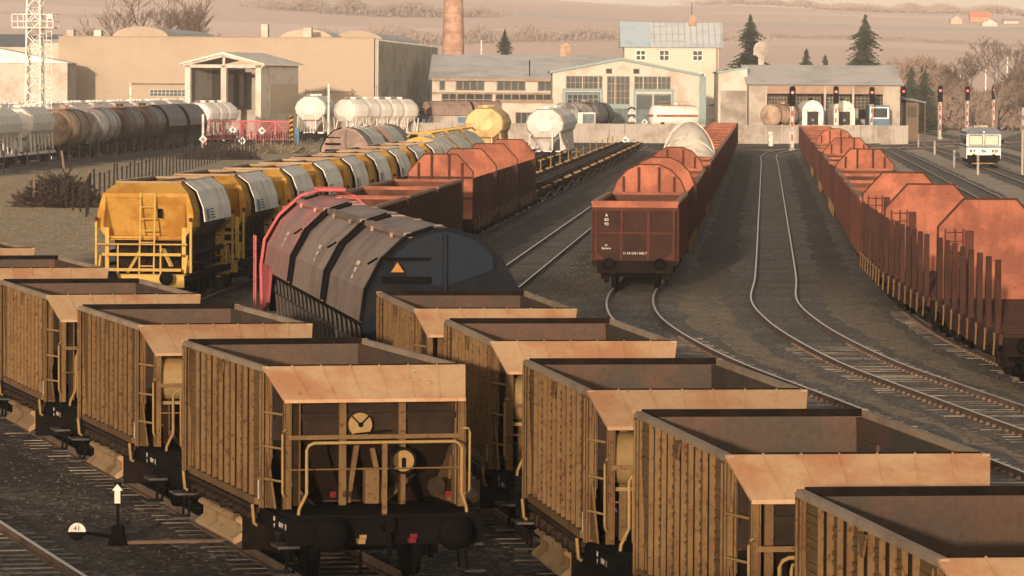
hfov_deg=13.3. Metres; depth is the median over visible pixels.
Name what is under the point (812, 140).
gondola wagon
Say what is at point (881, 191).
stake wagon
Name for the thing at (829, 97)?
window
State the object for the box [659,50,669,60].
window
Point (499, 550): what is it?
railway track
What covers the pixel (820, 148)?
gondola wagon
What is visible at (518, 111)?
white block
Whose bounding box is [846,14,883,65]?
spruce tree
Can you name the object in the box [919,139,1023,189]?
railway track
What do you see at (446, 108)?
tank car
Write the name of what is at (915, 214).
stake wagon
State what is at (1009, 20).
house
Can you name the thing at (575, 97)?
window
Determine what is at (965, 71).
bare tree
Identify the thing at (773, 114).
tank wagon
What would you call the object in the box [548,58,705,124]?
gable hall
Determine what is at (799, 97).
window
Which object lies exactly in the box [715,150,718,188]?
gondola wagon
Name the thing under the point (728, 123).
gondola wagon
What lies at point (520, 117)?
window
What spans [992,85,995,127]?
signal
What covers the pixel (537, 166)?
flat wagon
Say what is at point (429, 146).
yellow hopper wagon
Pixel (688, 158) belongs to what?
stake wagon
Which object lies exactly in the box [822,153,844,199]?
gondola wagon
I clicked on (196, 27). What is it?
bare tree
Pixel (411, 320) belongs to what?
hopper wagon
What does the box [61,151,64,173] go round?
wooden stake
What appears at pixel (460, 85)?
window
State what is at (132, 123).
tank wagon
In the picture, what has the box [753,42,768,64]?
round dish
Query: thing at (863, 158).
stake wagon
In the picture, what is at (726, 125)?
gondola wagon
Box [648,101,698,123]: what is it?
tank wagon
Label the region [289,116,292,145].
hazard post
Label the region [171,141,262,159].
brush pile
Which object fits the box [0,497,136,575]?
railway track
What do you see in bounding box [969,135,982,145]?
window
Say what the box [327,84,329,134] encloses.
pole
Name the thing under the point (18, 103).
silo wagon
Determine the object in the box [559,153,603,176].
flat wagon
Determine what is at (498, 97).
window
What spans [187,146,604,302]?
railway track
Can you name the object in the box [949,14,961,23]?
house
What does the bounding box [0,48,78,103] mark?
white shed
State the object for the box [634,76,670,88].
window
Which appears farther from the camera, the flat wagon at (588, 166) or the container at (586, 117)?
the container at (586, 117)
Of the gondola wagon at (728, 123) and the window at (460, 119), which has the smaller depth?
the gondola wagon at (728, 123)
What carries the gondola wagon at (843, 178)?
on the railway track at (879, 299)
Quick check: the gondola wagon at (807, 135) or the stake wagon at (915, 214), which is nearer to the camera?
the stake wagon at (915, 214)
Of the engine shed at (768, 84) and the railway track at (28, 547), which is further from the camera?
the engine shed at (768, 84)
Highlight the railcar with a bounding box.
[960,125,1003,165]
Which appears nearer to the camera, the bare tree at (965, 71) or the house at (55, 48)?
the house at (55, 48)
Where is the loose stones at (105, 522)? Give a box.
[0,425,521,575]
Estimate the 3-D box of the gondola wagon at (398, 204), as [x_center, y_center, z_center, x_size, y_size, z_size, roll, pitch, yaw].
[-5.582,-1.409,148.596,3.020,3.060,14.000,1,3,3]
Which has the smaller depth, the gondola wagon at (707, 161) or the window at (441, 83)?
the gondola wagon at (707, 161)
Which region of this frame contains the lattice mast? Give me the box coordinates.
[11,0,58,158]
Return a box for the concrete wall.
[342,122,907,144]
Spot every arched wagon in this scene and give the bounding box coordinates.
[798,98,822,124]
[828,98,854,124]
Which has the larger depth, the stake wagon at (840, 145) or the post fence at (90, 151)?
the post fence at (90, 151)
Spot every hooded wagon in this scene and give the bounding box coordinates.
[148,104,187,149]
[168,103,206,146]
[253,187,519,340]
[320,125,385,151]
[368,123,409,141]
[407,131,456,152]
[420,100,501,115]
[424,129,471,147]
[443,127,484,145]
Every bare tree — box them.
[74,0,207,35]
[151,0,221,36]
[936,53,985,126]
[961,35,1023,128]
[1002,82,1023,131]
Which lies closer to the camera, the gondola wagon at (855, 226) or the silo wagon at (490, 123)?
the gondola wagon at (855, 226)
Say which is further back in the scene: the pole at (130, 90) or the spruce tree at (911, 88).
the spruce tree at (911, 88)
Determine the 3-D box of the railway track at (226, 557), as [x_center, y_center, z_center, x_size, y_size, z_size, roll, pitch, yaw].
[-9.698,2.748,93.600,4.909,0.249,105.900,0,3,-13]
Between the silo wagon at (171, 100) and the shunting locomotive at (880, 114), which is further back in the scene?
the shunting locomotive at (880, 114)
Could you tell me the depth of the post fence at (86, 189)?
344.63 m
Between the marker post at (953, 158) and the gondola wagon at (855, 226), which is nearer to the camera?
the gondola wagon at (855, 226)
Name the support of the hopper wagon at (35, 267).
on the railway track at (226, 557)
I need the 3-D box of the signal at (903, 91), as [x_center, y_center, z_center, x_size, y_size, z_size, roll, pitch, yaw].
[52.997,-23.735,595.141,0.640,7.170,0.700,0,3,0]
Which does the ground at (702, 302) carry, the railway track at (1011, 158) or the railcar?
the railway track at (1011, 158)
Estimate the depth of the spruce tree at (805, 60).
658.92 m
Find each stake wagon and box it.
[407,148,497,234]
[471,143,518,228]
[493,139,535,218]
[612,157,696,262]
[652,147,710,217]
[810,128,851,181]
[818,137,869,198]
[828,148,894,222]
[859,172,932,301]
[882,183,965,336]
[935,198,1023,379]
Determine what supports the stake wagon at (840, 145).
on the railway track at (879, 299)
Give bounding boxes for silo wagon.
[0,102,13,150]
[0,105,22,165]
[5,104,55,164]
[13,101,42,148]
[34,101,69,147]
[61,100,88,108]
[82,100,112,142]
[105,99,131,140]
[124,99,150,106]
[145,99,167,104]
[160,98,185,103]
[193,100,239,142]
[295,94,334,140]
[330,97,418,138]
[464,105,510,142]
[526,106,569,155]
[536,105,576,156]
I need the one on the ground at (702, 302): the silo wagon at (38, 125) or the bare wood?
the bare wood
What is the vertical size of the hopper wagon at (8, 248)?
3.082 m
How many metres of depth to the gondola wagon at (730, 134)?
358.60 m
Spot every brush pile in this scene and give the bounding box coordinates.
[6,166,101,207]
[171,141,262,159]
[218,137,314,153]
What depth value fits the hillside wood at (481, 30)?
1721.09 m
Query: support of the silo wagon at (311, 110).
on the ground at (702, 302)
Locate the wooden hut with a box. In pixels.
[900,96,925,139]
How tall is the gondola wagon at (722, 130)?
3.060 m
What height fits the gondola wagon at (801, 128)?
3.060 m
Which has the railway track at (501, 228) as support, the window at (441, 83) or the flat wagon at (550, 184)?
the flat wagon at (550, 184)
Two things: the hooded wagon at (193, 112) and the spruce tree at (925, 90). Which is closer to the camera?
the hooded wagon at (193, 112)
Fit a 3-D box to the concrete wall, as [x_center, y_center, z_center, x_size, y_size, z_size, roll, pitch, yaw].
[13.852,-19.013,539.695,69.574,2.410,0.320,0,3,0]
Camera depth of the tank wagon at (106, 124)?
410.26 m
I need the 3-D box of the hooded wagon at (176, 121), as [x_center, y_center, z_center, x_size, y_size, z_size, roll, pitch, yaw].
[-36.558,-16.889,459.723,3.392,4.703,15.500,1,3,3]
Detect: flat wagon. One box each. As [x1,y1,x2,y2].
[523,185,549,209]
[529,144,567,165]
[536,153,559,168]
[536,156,552,169]
[536,159,543,170]
[536,171,580,190]
[536,175,570,196]
[536,180,560,202]
[539,159,588,185]
[549,156,596,181]
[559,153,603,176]
[568,150,609,173]
[576,148,615,169]
[582,145,621,166]
[589,143,626,161]
[595,141,630,158]
[602,139,635,156]
[607,137,639,154]
[612,136,643,151]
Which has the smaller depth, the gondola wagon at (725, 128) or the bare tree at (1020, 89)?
the gondola wagon at (725, 128)
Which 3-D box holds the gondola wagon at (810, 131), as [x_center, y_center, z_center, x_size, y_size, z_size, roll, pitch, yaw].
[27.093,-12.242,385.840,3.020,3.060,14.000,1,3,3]
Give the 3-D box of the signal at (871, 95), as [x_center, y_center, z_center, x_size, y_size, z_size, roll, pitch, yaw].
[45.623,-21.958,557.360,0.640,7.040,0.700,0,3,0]
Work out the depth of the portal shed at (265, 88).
543.71 m
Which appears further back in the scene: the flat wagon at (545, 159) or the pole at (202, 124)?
the pole at (202, 124)
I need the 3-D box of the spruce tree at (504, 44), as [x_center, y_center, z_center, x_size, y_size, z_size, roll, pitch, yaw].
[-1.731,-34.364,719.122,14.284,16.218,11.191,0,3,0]
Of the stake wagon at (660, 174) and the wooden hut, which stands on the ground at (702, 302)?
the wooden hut
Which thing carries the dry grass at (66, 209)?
on the ground at (702, 302)
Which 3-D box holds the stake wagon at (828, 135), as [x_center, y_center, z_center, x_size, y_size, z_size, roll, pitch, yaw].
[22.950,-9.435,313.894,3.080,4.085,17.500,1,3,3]
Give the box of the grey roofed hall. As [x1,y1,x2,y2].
[429,43,622,100]
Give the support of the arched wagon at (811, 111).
on the ground at (702, 302)
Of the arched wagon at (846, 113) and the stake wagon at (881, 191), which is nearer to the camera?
the stake wagon at (881, 191)
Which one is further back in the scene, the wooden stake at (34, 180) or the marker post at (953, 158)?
the marker post at (953, 158)
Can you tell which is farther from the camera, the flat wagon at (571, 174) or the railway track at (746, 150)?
the railway track at (746, 150)
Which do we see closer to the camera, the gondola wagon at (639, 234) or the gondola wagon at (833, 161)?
the gondola wagon at (639, 234)
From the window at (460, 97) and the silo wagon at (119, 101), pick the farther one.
the window at (460, 97)
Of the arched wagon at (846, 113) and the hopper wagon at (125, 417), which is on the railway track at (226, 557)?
the hopper wagon at (125, 417)
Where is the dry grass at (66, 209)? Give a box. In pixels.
[0,176,128,255]
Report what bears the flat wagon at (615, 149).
on the railway track at (501, 228)
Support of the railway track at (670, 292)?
on the ground at (702, 302)
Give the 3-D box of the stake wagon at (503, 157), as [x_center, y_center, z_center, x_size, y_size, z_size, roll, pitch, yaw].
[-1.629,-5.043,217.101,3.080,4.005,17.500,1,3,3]
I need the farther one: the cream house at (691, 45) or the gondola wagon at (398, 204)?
the cream house at (691, 45)
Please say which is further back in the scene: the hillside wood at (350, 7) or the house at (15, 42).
the hillside wood at (350, 7)
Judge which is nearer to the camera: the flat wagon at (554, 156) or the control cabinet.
the flat wagon at (554, 156)
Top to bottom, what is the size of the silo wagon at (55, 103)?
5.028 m
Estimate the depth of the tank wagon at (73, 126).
391.03 m
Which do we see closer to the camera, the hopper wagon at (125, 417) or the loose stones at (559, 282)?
the hopper wagon at (125, 417)
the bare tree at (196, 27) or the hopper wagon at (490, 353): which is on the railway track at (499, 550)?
the hopper wagon at (490, 353)
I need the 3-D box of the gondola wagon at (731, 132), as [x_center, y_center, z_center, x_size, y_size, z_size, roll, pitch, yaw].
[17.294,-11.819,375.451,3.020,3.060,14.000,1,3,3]
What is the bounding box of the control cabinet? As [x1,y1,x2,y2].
[293,128,298,144]
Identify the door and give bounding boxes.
[583,114,594,123]
[720,90,745,124]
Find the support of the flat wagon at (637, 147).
on the railway track at (501, 228)
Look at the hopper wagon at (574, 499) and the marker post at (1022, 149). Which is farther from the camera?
the marker post at (1022, 149)
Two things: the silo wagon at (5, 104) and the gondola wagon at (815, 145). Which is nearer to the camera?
the gondola wagon at (815, 145)
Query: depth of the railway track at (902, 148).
498.64 m
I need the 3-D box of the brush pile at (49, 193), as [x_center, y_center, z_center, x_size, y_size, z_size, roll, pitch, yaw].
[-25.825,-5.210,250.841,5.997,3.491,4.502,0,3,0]
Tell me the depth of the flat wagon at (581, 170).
308.19 m
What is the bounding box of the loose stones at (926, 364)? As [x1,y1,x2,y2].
[629,318,1023,481]
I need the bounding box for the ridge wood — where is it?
[659,0,1023,15]
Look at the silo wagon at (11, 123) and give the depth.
358.46 m
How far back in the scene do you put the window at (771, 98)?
572.39 m
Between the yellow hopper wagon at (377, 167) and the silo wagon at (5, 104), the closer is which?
the yellow hopper wagon at (377, 167)
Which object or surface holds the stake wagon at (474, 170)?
on the railway track at (501, 228)
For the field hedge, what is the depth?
1927.41 m
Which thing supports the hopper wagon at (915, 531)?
on the railway track at (499, 550)
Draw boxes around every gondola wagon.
[282,196,406,215]
[329,187,436,223]
[362,179,461,229]
[591,192,687,288]
[688,169,705,219]
[692,175,701,230]
[698,154,716,193]
[700,158,713,199]
[702,129,733,152]
[703,126,735,148]
[703,128,734,150]
[703,131,732,157]
[705,133,731,159]
[706,125,736,138]
[706,135,729,161]
[707,124,736,145]
[707,137,728,165]
[708,123,737,143]
[708,139,726,169]
[709,141,724,174]
[711,144,723,178]
[712,147,721,182]
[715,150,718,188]
[799,126,829,153]
[800,127,831,157]
[801,129,826,152]
[803,130,824,154]
[804,132,821,158]
[806,134,819,168]
[807,136,817,164]
[809,138,816,167]
[813,143,829,176]
[816,146,826,180]
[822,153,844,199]
[825,157,840,200]
[834,168,900,232]
[839,174,879,238]
[844,181,872,255]
[850,189,868,274]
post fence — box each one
[0,129,258,174]
[64,172,88,213]
[85,127,314,217]
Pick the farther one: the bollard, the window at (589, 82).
the window at (589, 82)
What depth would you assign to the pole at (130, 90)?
559.40 m
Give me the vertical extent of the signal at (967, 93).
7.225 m
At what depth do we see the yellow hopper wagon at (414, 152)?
220.13 m
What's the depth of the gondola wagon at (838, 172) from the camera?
212.94 m
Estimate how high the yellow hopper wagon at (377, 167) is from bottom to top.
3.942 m
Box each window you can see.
[149,89,184,96]
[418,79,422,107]
[439,81,445,90]
[441,94,456,100]
[455,81,484,90]
[457,94,492,100]
[458,117,465,122]
[495,94,550,100]
[496,81,525,90]
[515,112,531,122]
[537,81,550,90]
[566,76,602,88]
[567,94,598,101]
[605,68,612,73]
[607,76,629,103]
[633,69,639,73]
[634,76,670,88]
[635,50,645,60]
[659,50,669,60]
[692,50,702,60]
[767,94,786,104]
[796,94,820,105]
[826,94,849,108]
[854,94,880,108]
[907,106,916,117]
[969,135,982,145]
[984,135,998,145]
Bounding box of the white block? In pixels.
[500,99,552,122]
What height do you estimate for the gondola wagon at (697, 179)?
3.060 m
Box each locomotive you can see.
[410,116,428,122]
[865,105,889,124]
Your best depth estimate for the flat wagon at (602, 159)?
353.94 m
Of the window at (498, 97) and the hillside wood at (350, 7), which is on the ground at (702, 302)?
the hillside wood at (350, 7)
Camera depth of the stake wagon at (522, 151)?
239.89 m
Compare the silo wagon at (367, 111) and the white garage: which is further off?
the white garage
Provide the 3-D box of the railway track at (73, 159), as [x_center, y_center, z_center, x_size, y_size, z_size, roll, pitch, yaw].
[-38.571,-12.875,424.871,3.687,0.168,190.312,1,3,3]
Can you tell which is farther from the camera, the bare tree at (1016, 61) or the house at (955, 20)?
the house at (955, 20)
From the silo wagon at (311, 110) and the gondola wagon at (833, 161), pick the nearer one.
the gondola wagon at (833, 161)
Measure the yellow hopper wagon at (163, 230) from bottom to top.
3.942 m
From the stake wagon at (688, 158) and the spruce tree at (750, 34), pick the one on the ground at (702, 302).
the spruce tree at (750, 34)
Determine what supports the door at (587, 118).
in the container at (586, 117)
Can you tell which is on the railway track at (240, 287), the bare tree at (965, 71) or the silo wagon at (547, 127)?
the silo wagon at (547, 127)
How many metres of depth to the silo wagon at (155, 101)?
514.28 m
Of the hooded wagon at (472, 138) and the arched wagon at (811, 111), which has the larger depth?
the arched wagon at (811, 111)
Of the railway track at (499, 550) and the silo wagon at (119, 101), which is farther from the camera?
the silo wagon at (119, 101)
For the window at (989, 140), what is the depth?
385.97 m
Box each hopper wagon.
[0,240,34,254]
[0,255,108,410]
[0,278,200,455]
[66,303,312,506]
[95,176,233,293]
[167,337,485,575]
[174,169,280,286]
[223,164,315,230]
[259,159,343,194]
[290,154,368,189]
[318,150,391,183]
[342,147,410,178]
[365,144,424,166]
[376,291,576,358]
[385,141,442,152]
[443,318,676,535]
[509,358,807,575]
[622,408,989,575]
[790,486,1023,575]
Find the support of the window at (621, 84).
in the gable hall
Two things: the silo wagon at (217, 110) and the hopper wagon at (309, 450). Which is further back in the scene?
the silo wagon at (217, 110)
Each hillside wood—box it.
[232,0,536,17]
[269,22,785,44]
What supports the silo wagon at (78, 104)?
on the railway track
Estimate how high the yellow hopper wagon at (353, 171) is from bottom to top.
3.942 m
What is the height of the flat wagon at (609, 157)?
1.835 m
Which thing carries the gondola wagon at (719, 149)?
on the railway track at (670, 292)
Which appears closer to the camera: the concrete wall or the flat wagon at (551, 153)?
the flat wagon at (551, 153)
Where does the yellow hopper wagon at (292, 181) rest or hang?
on the railway track at (240, 287)
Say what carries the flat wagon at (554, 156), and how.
on the railway track at (240, 287)
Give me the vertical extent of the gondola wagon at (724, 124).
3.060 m
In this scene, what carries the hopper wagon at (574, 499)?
on the railway track at (499, 550)
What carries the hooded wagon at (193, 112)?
on the railway track at (73, 159)
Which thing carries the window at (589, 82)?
in the gable hall
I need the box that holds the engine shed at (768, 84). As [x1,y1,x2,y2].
[741,64,903,125]
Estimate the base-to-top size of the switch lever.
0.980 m
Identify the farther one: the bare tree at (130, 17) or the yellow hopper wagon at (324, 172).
the bare tree at (130, 17)
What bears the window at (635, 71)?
in the gable hall
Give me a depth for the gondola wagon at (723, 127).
423.73 m
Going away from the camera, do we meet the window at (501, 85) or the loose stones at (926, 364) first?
the loose stones at (926, 364)
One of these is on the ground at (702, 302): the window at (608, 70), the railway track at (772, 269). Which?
the railway track at (772, 269)
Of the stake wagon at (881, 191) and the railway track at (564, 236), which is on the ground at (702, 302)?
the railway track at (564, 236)
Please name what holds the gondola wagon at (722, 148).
on the railway track at (670, 292)
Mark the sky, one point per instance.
(965, 3)
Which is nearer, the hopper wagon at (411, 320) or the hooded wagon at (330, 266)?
the hopper wagon at (411, 320)
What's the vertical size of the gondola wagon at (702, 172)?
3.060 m
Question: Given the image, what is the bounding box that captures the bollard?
[768,132,772,145]
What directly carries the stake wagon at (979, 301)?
on the railway track at (879, 299)
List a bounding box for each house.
[0,30,62,52]
[31,34,65,58]
[619,14,723,123]
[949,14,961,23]
[968,10,990,21]
[980,18,996,25]
[1001,17,1018,23]
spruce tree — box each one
[495,30,513,54]
[706,14,769,124]
[799,48,813,64]
[822,55,827,64]
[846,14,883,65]
[900,67,932,131]
[912,71,949,132]
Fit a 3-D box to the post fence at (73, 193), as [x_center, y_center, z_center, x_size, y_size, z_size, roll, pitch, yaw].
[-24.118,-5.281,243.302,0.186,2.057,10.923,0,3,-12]
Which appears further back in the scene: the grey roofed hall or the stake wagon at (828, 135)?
the grey roofed hall
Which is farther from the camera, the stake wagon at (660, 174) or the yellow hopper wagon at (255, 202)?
the stake wagon at (660, 174)
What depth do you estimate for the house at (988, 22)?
2345.86 m
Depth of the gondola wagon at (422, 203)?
166.02 m
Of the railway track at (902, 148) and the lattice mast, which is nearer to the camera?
the lattice mast
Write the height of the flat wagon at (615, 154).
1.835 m
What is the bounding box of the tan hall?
[58,24,437,130]
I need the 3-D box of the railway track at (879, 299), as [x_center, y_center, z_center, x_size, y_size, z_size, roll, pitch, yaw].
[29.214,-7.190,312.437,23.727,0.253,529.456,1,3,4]
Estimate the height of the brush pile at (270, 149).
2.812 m
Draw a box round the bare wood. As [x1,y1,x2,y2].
[883,52,1023,129]
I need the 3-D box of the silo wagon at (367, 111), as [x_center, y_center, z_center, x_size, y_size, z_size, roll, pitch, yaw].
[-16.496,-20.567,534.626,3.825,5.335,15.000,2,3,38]
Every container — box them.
[429,116,466,122]
[578,112,594,123]
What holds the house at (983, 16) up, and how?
on the ground at (702, 302)
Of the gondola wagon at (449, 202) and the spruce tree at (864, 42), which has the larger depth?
the spruce tree at (864, 42)
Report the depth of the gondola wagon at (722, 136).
348.13 m
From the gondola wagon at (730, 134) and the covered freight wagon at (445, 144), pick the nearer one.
the covered freight wagon at (445, 144)
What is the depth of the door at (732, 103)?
574.49 m
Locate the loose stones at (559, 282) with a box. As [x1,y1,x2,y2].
[495,249,695,355]
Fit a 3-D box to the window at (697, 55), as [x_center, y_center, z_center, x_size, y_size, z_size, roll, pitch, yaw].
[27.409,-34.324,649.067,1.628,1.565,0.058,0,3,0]
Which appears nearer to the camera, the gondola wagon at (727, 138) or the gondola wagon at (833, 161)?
the gondola wagon at (833, 161)
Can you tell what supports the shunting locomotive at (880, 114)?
on the ground at (702, 302)
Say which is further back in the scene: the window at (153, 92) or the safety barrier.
the window at (153, 92)
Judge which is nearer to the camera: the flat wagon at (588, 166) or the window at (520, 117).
the flat wagon at (588, 166)
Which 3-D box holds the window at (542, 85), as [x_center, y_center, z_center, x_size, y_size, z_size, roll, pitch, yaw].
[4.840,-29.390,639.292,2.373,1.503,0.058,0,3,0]
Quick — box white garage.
[713,67,747,124]
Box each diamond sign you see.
[199,135,206,148]
[229,126,235,137]
[258,127,265,143]
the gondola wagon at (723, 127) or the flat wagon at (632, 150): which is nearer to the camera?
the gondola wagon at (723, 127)
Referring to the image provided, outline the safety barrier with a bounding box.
[205,120,289,144]
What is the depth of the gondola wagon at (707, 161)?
234.93 m
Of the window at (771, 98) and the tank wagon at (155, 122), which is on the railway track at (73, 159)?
the tank wagon at (155, 122)
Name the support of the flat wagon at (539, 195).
on the railway track at (501, 228)
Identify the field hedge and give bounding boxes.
[765,33,1021,46]
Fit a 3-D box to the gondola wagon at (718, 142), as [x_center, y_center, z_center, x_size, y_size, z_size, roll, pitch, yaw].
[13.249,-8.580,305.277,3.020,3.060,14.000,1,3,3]
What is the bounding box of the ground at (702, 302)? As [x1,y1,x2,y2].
[0,0,1023,575]
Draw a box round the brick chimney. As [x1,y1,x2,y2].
[442,0,463,54]
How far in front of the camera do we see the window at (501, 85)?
639.32 m
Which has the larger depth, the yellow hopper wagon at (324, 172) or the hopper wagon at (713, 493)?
the yellow hopper wagon at (324, 172)
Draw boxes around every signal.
[789,86,795,150]
[833,86,838,124]
[869,87,874,124]
[901,86,905,125]
[937,85,942,138]
[965,86,969,126]
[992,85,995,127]
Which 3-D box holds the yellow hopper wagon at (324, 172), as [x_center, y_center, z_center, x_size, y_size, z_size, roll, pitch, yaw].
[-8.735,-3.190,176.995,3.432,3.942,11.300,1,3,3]
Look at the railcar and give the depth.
386.00 m
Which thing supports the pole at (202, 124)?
on the ground at (702, 302)
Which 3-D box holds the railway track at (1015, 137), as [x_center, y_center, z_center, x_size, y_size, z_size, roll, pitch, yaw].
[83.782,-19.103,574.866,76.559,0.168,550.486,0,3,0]
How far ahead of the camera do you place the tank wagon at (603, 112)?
561.73 m
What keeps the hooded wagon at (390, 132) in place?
on the railway track
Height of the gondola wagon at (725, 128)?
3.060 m
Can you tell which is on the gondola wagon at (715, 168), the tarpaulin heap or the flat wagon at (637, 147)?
the tarpaulin heap
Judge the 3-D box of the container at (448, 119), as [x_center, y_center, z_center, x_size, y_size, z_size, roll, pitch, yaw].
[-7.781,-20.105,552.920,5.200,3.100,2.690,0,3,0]
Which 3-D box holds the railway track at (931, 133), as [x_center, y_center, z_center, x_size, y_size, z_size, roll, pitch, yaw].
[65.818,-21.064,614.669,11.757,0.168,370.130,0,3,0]
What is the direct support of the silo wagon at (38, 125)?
on the railway track at (73, 159)
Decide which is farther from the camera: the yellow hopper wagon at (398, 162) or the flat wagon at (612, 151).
the flat wagon at (612, 151)
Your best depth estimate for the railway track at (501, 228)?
260.69 m
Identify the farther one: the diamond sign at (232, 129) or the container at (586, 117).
the container at (586, 117)
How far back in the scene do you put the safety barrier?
499.70 m
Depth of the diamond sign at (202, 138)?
439.79 m
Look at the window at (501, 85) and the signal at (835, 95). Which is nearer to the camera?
the signal at (835, 95)
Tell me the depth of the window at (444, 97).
639.32 m
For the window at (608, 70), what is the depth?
581.26 m
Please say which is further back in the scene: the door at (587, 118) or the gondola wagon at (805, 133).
the door at (587, 118)
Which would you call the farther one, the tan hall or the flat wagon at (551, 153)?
the tan hall
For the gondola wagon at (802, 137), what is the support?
on the railway track at (879, 299)
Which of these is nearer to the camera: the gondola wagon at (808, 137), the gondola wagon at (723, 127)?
the gondola wagon at (808, 137)
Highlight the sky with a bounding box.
[557,0,1023,16]
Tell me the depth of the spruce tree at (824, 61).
663.88 m
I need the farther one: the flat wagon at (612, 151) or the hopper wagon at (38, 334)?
the flat wagon at (612, 151)
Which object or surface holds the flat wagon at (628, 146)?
on the railway track at (501, 228)
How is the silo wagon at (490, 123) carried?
on the railway track
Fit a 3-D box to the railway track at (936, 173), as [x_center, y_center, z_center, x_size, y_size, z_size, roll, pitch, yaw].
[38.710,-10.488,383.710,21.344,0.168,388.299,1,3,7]
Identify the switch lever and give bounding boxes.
[68,482,225,545]
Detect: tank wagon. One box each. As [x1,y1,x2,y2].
[39,104,92,160]
[70,103,120,157]
[99,102,144,154]
[125,102,165,151]
[557,99,613,123]
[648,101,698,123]
[760,101,801,124]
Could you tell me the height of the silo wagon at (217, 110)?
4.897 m
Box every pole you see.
[129,83,131,98]
[202,114,203,134]
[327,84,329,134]
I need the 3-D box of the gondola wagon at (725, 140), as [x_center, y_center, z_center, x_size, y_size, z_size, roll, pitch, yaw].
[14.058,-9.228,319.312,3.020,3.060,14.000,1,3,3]
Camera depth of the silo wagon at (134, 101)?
499.20 m
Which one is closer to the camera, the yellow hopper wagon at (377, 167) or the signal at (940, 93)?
the yellow hopper wagon at (377, 167)
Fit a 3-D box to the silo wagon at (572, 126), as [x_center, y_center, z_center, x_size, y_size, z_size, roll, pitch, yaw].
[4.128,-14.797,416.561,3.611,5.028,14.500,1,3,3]
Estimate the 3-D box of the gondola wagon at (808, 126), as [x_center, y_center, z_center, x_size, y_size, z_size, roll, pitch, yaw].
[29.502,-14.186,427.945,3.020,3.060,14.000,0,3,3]
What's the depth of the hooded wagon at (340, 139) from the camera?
287.00 m
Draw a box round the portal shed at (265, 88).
[179,52,303,140]
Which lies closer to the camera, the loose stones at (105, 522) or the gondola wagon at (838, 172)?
the loose stones at (105, 522)
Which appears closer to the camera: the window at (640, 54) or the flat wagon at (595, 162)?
the flat wagon at (595, 162)
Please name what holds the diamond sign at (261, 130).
on the ground at (702, 302)
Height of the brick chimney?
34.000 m
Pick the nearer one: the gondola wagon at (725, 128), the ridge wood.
the gondola wagon at (725, 128)
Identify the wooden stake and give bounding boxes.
[33,174,35,197]
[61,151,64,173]
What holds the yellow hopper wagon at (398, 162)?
on the railway track at (240, 287)
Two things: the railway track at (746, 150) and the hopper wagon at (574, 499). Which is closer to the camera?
the hopper wagon at (574, 499)
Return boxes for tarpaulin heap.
[664,120,714,156]
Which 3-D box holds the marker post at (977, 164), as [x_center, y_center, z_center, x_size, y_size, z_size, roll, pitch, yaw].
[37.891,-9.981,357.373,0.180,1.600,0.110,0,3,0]
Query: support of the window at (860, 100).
in the engine shed at (768, 84)
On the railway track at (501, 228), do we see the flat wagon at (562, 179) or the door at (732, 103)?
the flat wagon at (562, 179)
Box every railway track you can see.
[0,142,237,169]
[0,397,458,575]
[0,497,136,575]
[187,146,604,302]
[266,146,653,314]
[429,466,557,575]
[502,182,614,294]
[571,145,1017,152]
[576,143,1023,485]
[721,142,1023,453]
[795,140,1023,392]
[876,145,1020,150]
[882,141,1023,205]
[919,130,1020,144]
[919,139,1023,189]
[949,128,1023,166]
[1001,133,1021,151]
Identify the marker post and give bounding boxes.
[953,151,954,166]
[977,155,978,174]
[1021,108,1023,174]
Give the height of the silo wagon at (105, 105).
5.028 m
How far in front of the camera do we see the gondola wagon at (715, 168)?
249.83 m
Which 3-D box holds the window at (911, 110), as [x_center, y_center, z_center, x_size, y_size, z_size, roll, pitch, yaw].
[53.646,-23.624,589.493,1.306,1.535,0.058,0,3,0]
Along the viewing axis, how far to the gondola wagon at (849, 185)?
180.55 m

